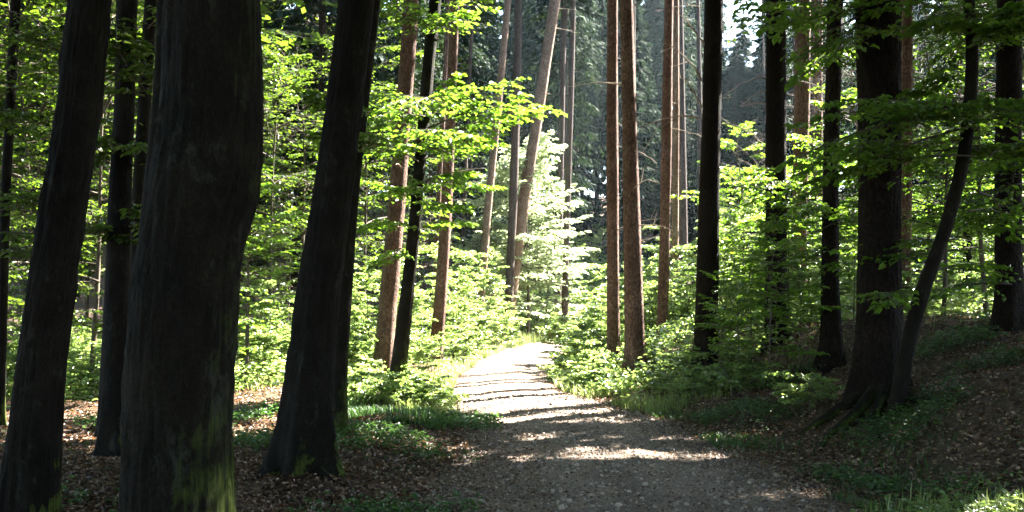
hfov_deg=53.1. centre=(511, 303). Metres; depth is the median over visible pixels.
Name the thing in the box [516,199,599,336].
young tree
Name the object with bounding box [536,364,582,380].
plant
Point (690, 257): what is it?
shrub
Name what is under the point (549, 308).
shrub
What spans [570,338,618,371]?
plant
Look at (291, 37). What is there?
beech tree
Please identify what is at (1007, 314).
beech tree
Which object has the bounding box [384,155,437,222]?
beech
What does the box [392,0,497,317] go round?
spruce
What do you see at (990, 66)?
young beech
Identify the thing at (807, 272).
shrub
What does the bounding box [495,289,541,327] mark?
shrub
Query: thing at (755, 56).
spruce
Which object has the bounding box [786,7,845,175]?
spruce tree
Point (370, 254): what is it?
beech
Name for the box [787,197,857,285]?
shrub
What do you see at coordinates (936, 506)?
ground cover
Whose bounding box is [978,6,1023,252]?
spruce
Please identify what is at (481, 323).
shrub
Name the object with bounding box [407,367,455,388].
plant
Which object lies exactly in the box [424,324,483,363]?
shrub
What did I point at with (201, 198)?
beech tree
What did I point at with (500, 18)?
spruce
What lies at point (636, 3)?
spruce tree
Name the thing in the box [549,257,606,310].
shrub
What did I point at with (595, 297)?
shrub
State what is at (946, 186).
young beech
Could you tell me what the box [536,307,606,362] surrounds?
shrub
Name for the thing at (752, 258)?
sapling
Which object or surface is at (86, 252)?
broadleaf tree
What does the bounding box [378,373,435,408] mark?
plant
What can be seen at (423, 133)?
beech tree
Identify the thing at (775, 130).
spruce tree
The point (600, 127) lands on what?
spruce
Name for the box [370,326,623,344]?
grass
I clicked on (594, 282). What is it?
shrub
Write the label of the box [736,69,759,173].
spruce
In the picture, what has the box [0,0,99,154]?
beech tree
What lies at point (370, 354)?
shrub
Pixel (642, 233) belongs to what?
shrub
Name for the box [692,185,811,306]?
shrub
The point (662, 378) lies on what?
plant
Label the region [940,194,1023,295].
shrub
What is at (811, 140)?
young beech
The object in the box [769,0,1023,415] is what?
beech tree
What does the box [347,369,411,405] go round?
plant
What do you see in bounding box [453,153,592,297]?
young tree
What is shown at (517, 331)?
shrub
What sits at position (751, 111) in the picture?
spruce
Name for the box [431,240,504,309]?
shrub
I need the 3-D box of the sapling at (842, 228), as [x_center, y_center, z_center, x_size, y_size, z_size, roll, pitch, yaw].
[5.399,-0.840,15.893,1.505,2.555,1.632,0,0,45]
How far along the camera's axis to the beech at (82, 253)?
48.43 m
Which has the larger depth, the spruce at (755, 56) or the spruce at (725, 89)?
the spruce at (755, 56)
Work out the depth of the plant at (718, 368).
15.40 m
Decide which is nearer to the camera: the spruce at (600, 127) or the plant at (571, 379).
the plant at (571, 379)
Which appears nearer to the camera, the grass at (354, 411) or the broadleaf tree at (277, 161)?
the grass at (354, 411)
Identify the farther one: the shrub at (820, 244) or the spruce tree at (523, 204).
the spruce tree at (523, 204)
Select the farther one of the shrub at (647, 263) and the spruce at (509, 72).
the spruce at (509, 72)
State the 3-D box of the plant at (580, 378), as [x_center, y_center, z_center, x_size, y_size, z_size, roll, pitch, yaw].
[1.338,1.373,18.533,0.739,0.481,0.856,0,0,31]
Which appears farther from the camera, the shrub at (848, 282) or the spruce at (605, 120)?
the spruce at (605, 120)
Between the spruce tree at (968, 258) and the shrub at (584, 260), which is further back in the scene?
the shrub at (584, 260)
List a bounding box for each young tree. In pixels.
[445,216,549,322]
[449,129,599,337]
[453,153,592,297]
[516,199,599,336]
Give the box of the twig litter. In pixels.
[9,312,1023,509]
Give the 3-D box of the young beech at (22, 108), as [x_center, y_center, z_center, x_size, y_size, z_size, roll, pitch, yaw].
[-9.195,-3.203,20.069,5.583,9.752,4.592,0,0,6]
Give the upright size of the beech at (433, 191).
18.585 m
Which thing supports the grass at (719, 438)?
on the ground at (952, 423)
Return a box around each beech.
[0,0,108,329]
[0,0,137,276]
[0,0,143,397]
[0,2,102,317]
[0,51,92,284]
[9,10,101,269]
[15,96,136,276]
[16,102,112,332]
[91,43,306,258]
[235,157,308,386]
[239,28,323,327]
[241,29,406,303]
[243,53,363,324]
[257,106,360,320]
[258,97,311,324]
[273,0,459,327]
[276,33,456,315]
[292,15,458,294]
[354,81,424,270]
[355,32,506,329]
[356,78,428,299]
[369,67,440,307]
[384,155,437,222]
[425,36,443,259]
[671,117,814,305]
[719,131,790,277]
[737,49,856,272]
[749,63,923,294]
[760,29,956,278]
[839,18,995,277]
[839,35,990,259]
[841,65,1023,314]
[901,0,1023,311]
[912,8,1023,275]
[913,0,1023,197]
[922,5,1023,236]
[923,54,988,248]
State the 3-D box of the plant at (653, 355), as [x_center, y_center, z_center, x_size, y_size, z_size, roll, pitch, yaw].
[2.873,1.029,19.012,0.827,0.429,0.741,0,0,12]
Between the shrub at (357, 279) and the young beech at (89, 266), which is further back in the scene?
the young beech at (89, 266)
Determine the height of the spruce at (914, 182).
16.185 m
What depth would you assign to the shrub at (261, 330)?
22.10 m
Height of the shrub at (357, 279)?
2.853 m
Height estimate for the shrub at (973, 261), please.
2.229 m
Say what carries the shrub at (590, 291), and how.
on the ground at (952, 423)
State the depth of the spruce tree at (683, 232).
42.88 m
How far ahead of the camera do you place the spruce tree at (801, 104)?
23.85 m
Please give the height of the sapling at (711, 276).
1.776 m
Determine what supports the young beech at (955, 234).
on the ground at (952, 423)
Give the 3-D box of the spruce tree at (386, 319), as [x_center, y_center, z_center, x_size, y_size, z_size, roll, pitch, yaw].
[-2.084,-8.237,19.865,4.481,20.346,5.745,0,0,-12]
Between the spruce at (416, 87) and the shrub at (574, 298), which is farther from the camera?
the spruce at (416, 87)
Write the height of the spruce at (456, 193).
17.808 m
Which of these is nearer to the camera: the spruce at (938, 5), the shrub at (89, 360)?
the shrub at (89, 360)
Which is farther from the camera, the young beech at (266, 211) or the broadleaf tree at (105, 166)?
the young beech at (266, 211)
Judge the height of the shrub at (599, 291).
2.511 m
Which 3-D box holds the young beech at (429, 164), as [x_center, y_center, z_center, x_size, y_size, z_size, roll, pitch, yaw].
[-3.085,-4.311,40.244,5.468,11.719,6.698,0,0,34]
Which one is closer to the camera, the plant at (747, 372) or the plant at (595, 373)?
the plant at (747, 372)
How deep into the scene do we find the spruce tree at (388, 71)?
42.85 m
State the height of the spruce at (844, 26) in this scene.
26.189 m
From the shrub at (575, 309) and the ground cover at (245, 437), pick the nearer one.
the ground cover at (245, 437)
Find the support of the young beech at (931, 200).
on the ground at (952, 423)
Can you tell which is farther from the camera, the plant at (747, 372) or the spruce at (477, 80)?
the spruce at (477, 80)
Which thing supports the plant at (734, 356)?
on the ground at (952, 423)
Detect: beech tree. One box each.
[0,0,62,427]
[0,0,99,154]
[0,0,111,511]
[0,0,143,134]
[0,1,95,299]
[24,0,333,152]
[83,0,154,456]
[91,0,156,279]
[107,1,327,177]
[118,0,263,511]
[138,0,162,238]
[243,0,374,482]
[261,2,443,328]
[299,0,404,434]
[356,0,567,394]
[738,0,974,460]
[759,0,857,374]
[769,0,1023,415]
[908,0,1023,332]
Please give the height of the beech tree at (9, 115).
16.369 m
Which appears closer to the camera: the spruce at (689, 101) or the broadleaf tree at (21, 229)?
the broadleaf tree at (21, 229)
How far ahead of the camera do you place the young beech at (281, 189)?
30.30 m
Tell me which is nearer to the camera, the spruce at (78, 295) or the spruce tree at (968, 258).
the spruce tree at (968, 258)
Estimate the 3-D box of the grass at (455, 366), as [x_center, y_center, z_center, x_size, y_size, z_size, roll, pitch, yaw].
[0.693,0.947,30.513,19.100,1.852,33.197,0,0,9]
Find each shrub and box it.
[6,338,75,398]
[7,285,99,355]
[65,341,100,399]
[67,312,101,377]
[81,344,100,385]
[235,330,290,383]
[236,272,294,355]
[237,285,293,379]
[242,314,290,371]
[274,321,377,373]
[298,241,398,349]
[348,329,374,377]
[350,248,438,350]
[359,245,471,351]
[408,327,452,370]
[416,243,491,348]
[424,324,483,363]
[425,308,499,354]
[429,244,514,335]
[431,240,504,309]
[447,280,523,347]
[475,262,532,316]
[479,304,520,346]
[489,310,530,340]
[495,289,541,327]
[500,254,562,328]
[514,308,551,339]
[522,305,560,337]
[525,245,579,309]
[530,278,588,321]
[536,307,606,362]
[543,309,589,336]
[544,290,623,345]
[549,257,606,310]
[549,311,624,360]
[554,295,606,329]
[568,232,620,291]
[568,278,604,311]
[571,252,622,302]
[573,224,622,285]
[577,266,671,347]
[579,277,623,328]
[584,245,692,344]
[585,228,656,282]
[586,262,647,303]
[598,253,657,296]
[619,226,731,335]
[619,255,681,326]
[619,259,670,311]
[650,238,735,320]
[687,199,761,317]
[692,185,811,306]
[693,256,818,325]
[739,214,853,318]
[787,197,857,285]
[810,260,915,317]
[902,256,987,315]
[912,225,993,307]
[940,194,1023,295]
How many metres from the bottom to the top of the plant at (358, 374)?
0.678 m
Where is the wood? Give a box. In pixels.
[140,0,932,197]
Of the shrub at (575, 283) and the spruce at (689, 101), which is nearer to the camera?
the shrub at (575, 283)
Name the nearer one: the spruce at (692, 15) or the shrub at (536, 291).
the shrub at (536, 291)
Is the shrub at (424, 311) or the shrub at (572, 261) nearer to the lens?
the shrub at (424, 311)
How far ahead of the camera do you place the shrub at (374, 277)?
26.01 m
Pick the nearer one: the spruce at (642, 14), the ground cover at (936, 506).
the ground cover at (936, 506)
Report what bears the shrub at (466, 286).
on the ground at (952, 423)
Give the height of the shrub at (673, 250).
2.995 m
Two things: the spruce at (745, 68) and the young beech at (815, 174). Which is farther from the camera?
the spruce at (745, 68)
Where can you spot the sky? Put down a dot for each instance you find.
(729, 10)
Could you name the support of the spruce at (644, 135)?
on the ground at (952, 423)
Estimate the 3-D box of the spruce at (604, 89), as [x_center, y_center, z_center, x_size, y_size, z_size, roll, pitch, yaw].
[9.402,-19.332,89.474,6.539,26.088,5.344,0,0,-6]
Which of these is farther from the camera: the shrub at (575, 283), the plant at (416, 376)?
the shrub at (575, 283)
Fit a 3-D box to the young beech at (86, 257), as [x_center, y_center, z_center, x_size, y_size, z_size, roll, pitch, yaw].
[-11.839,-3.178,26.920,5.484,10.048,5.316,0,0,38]
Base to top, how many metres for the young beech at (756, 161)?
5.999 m
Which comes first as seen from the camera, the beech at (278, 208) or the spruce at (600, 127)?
the beech at (278, 208)
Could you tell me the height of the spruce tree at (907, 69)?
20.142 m
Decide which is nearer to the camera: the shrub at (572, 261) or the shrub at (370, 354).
the shrub at (370, 354)
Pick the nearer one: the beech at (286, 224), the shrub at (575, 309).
the shrub at (575, 309)
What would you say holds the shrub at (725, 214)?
on the ground at (952, 423)
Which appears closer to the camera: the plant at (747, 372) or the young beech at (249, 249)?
the plant at (747, 372)
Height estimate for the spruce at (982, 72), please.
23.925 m
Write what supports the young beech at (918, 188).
on the ground at (952, 423)
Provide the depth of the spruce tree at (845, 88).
41.01 m
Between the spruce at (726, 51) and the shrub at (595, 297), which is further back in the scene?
the spruce at (726, 51)
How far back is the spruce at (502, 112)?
78.90 m
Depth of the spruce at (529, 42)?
61.62 m
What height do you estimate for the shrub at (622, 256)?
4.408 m
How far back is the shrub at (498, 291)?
53.70 m
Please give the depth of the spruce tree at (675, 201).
29.92 m
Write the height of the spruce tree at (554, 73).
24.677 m
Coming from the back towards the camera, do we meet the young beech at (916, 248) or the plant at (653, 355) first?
the young beech at (916, 248)
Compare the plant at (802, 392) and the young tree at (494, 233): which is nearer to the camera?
the plant at (802, 392)
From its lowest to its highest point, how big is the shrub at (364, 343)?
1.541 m
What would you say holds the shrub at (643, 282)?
on the ground at (952, 423)
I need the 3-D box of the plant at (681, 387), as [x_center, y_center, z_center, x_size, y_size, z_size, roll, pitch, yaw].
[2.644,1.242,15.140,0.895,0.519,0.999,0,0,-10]
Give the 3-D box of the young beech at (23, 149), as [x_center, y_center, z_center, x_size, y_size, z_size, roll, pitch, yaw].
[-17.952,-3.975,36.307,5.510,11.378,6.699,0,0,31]
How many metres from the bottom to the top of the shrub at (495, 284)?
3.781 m
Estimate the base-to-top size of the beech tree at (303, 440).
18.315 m
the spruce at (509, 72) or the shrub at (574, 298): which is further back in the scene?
the spruce at (509, 72)
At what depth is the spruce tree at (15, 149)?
37.81 m
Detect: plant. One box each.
[347,360,383,395]
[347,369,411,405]
[360,358,416,386]
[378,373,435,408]
[387,377,469,406]
[394,363,452,394]
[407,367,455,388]
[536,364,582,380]
[546,346,596,374]
[553,367,587,386]
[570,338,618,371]
[570,365,604,384]
[575,357,635,386]
[586,373,642,396]
[631,370,673,393]
[643,347,679,365]
[651,365,691,390]
[655,368,720,401]
[660,343,692,370]
[670,352,735,389]
[700,349,783,396]
[708,343,756,366]
[761,370,844,413]
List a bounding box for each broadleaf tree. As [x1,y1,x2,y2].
[0,0,154,338]
[0,2,114,277]
[9,147,102,281]
[86,43,312,281]
[253,81,309,321]
[255,60,290,232]
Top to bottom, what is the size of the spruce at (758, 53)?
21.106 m
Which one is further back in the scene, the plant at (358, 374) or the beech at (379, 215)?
the beech at (379, 215)
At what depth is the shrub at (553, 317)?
43.95 m
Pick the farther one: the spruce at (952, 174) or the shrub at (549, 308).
the spruce at (952, 174)
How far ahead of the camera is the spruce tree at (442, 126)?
32.92 m
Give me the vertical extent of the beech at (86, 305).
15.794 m
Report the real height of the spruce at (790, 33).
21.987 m
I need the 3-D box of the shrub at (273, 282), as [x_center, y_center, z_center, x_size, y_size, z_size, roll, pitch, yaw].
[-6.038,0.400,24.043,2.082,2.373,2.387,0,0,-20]
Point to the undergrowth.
(263, 373)
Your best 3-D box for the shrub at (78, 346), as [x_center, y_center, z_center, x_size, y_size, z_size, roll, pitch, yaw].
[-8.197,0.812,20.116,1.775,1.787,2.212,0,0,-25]
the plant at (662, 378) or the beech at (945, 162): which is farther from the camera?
the beech at (945, 162)
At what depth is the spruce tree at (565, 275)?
42.90 m
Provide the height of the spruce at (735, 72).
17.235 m
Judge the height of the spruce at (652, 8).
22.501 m
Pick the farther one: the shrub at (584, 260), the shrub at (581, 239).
the shrub at (581, 239)
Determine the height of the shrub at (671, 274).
2.743 m
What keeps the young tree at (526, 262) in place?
on the ground at (952, 423)
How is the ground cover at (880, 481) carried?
on the ground at (952, 423)
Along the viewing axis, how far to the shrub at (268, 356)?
18.96 m
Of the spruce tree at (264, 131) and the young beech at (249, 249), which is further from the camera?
the spruce tree at (264, 131)
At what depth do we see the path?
10.22 m
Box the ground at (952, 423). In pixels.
[0,195,1023,511]
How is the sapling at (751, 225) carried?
on the ground at (952, 423)
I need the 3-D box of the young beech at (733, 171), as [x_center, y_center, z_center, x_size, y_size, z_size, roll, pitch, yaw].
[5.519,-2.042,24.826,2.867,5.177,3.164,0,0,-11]
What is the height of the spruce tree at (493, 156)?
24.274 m
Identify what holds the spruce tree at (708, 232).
on the ground at (952, 423)
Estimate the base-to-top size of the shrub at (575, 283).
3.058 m
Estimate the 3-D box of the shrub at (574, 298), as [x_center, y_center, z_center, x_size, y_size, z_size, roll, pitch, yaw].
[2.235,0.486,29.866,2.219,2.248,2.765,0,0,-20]
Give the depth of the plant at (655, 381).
16.94 m
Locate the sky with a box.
[274,0,932,196]
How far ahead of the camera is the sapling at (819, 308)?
14.75 m
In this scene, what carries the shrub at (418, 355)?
on the ground at (952, 423)
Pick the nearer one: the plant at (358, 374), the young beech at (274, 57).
the plant at (358, 374)
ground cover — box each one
[0,394,503,511]
[684,310,1023,509]
[850,471,1023,511]
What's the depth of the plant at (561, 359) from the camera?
21.83 m
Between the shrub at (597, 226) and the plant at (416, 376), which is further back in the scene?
the shrub at (597, 226)
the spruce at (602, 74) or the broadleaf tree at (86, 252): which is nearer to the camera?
the broadleaf tree at (86, 252)
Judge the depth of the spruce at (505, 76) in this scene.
68.74 m
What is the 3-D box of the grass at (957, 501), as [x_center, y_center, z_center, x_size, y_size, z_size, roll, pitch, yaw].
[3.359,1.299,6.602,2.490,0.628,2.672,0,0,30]
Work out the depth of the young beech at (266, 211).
35.94 m
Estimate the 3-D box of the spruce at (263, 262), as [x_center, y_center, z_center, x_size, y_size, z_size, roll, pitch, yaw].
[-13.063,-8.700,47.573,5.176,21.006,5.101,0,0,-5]
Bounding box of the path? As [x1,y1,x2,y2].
[412,340,878,511]
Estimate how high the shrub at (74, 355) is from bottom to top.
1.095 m
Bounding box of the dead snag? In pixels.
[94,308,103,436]
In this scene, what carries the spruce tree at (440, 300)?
on the ground at (952, 423)
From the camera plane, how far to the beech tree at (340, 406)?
11.32 m
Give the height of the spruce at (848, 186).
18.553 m
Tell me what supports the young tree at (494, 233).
on the ground at (952, 423)
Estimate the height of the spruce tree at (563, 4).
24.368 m
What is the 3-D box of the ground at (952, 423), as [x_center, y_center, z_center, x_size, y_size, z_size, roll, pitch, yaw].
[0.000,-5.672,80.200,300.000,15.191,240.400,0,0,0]
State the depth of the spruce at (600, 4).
83.62 m
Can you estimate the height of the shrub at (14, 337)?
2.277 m
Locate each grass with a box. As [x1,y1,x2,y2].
[66,307,980,414]
[347,389,458,431]
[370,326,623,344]
[648,355,992,511]
[862,471,1023,511]
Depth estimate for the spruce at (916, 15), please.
87.74 m
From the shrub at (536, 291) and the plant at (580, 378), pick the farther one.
the shrub at (536, 291)
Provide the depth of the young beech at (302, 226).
29.02 m
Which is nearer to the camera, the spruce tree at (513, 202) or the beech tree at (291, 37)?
the beech tree at (291, 37)
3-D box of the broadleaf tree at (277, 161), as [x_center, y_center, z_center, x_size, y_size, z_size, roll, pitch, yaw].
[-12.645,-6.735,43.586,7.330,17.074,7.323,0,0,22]
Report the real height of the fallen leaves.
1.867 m
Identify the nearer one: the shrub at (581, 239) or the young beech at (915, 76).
the young beech at (915, 76)
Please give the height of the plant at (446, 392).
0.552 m
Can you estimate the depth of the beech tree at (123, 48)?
9.89 m
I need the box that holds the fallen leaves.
[0,310,1023,511]
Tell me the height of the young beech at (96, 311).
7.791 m
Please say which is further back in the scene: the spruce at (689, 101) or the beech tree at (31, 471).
the spruce at (689, 101)
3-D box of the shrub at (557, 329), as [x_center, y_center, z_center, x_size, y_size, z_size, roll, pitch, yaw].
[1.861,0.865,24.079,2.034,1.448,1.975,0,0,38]
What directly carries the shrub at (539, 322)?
on the ground at (952, 423)
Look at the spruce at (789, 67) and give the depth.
57.59 m
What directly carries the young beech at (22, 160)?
on the ground at (952, 423)
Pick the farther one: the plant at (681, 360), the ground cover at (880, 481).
the plant at (681, 360)
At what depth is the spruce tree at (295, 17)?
33.44 m
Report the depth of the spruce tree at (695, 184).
50.89 m
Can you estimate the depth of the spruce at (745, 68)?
79.83 m
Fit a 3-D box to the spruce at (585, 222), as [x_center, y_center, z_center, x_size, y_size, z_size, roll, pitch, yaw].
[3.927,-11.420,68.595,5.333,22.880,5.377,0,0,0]
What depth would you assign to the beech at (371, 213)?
69.57 m
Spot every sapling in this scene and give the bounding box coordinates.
[681,262,756,362]
[696,250,788,374]
[715,219,790,337]
[718,171,847,316]
[719,214,829,388]
[752,241,847,370]
[812,170,903,330]
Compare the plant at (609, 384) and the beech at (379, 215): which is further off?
the beech at (379, 215)
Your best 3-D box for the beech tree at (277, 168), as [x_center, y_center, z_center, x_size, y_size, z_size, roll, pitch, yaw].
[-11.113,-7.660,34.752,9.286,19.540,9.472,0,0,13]
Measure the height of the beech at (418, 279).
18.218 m
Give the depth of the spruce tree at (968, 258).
22.92 m
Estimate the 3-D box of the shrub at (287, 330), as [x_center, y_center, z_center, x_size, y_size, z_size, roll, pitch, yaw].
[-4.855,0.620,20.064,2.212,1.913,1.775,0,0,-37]
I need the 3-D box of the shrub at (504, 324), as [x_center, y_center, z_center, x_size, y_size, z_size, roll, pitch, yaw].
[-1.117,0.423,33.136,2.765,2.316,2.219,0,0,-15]
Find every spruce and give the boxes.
[10,176,98,301]
[240,88,285,308]
[362,0,444,329]
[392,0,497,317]
[428,18,507,300]
[453,0,511,266]
[473,9,509,245]
[486,15,511,155]
[497,0,532,155]
[505,0,558,257]
[508,0,578,293]
[544,8,606,284]
[558,0,606,260]
[579,0,606,239]
[591,0,656,184]
[592,4,671,280]
[598,3,647,206]
[601,27,649,177]
[638,0,687,255]
[641,0,659,169]
[644,0,702,267]
[671,0,703,250]
[678,57,737,283]
[686,69,722,266]
[687,0,735,109]
[719,78,757,300]
[722,43,744,141]
[727,42,747,92]
[731,19,753,70]
[732,0,792,256]
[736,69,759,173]
[745,13,808,217]
[746,32,811,231]
[751,0,765,61]
[786,0,811,243]
[788,0,855,148]
[809,0,848,129]
[840,12,915,132]
[840,124,857,217]
[901,39,943,279]
[913,0,938,132]
[913,15,951,234]
[931,1,995,293]
[932,0,961,194]
[950,55,993,260]
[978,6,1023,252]
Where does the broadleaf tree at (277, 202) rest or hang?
on the ground at (952, 423)
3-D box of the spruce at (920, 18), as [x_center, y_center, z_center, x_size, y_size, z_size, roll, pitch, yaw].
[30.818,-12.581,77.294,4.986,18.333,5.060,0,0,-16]
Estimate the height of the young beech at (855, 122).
8.865 m
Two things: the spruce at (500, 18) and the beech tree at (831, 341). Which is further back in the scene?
the spruce at (500, 18)
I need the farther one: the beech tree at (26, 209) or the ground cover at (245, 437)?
the beech tree at (26, 209)
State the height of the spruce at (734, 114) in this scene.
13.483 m
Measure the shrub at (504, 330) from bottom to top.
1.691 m
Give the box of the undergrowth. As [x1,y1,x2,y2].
[6,289,993,401]
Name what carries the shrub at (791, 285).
on the ground at (952, 423)
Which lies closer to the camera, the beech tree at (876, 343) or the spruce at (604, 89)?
the beech tree at (876, 343)
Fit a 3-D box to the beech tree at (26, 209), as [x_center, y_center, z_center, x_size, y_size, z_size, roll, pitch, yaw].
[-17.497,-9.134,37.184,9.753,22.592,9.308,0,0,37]
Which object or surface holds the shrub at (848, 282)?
on the ground at (952, 423)
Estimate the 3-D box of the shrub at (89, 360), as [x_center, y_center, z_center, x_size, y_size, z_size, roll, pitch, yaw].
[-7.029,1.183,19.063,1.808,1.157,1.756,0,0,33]
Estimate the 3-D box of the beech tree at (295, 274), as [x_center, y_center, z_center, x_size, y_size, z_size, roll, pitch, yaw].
[-7.539,-9.138,37.598,10.040,22.584,9.457,0,0,0]
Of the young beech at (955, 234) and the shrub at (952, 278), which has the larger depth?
the young beech at (955, 234)
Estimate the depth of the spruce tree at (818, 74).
30.87 m
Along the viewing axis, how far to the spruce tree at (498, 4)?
41.94 m
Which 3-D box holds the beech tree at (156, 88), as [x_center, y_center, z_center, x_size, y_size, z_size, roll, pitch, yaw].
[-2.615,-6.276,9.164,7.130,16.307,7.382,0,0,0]
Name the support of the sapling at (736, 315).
on the ground at (952, 423)
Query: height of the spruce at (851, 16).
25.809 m
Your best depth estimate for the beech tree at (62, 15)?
21.95 m
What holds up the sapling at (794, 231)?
on the ground at (952, 423)
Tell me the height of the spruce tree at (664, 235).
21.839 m
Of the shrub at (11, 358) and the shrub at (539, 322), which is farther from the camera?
the shrub at (539, 322)
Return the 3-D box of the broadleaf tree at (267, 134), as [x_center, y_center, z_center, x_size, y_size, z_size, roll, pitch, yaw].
[-9.590,-4.747,30.651,7.883,13.167,7.369,0,0,28]
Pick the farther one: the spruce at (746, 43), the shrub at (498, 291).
the spruce at (746, 43)
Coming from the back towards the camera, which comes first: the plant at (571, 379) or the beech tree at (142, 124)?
the plant at (571, 379)
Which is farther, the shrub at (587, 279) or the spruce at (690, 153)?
the spruce at (690, 153)
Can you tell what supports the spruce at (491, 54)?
on the ground at (952, 423)
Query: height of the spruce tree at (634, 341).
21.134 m
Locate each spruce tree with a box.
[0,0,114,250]
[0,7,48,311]
[261,0,399,172]
[261,1,289,173]
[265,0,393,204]
[373,0,418,383]
[418,0,513,314]
[429,0,458,362]
[431,0,449,318]
[476,0,510,343]
[502,0,578,317]
[504,0,521,339]
[520,0,605,307]
[530,0,605,320]
[561,0,575,337]
[569,0,675,382]
[592,0,642,81]
[598,0,661,363]
[637,0,763,372]
[641,0,689,327]
[656,0,702,341]
[671,0,740,230]
[679,0,687,303]
[724,0,826,353]
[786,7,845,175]
[791,0,815,316]
[811,0,822,265]
[840,13,964,143]
[901,0,912,309]
[963,46,972,280]
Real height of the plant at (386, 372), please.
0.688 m
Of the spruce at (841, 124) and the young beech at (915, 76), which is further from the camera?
the spruce at (841, 124)
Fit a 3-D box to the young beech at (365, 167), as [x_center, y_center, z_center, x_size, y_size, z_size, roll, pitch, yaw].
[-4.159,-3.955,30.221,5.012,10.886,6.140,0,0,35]
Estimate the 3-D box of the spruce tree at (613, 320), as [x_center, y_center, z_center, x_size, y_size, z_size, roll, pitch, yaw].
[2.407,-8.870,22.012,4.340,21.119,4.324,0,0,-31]

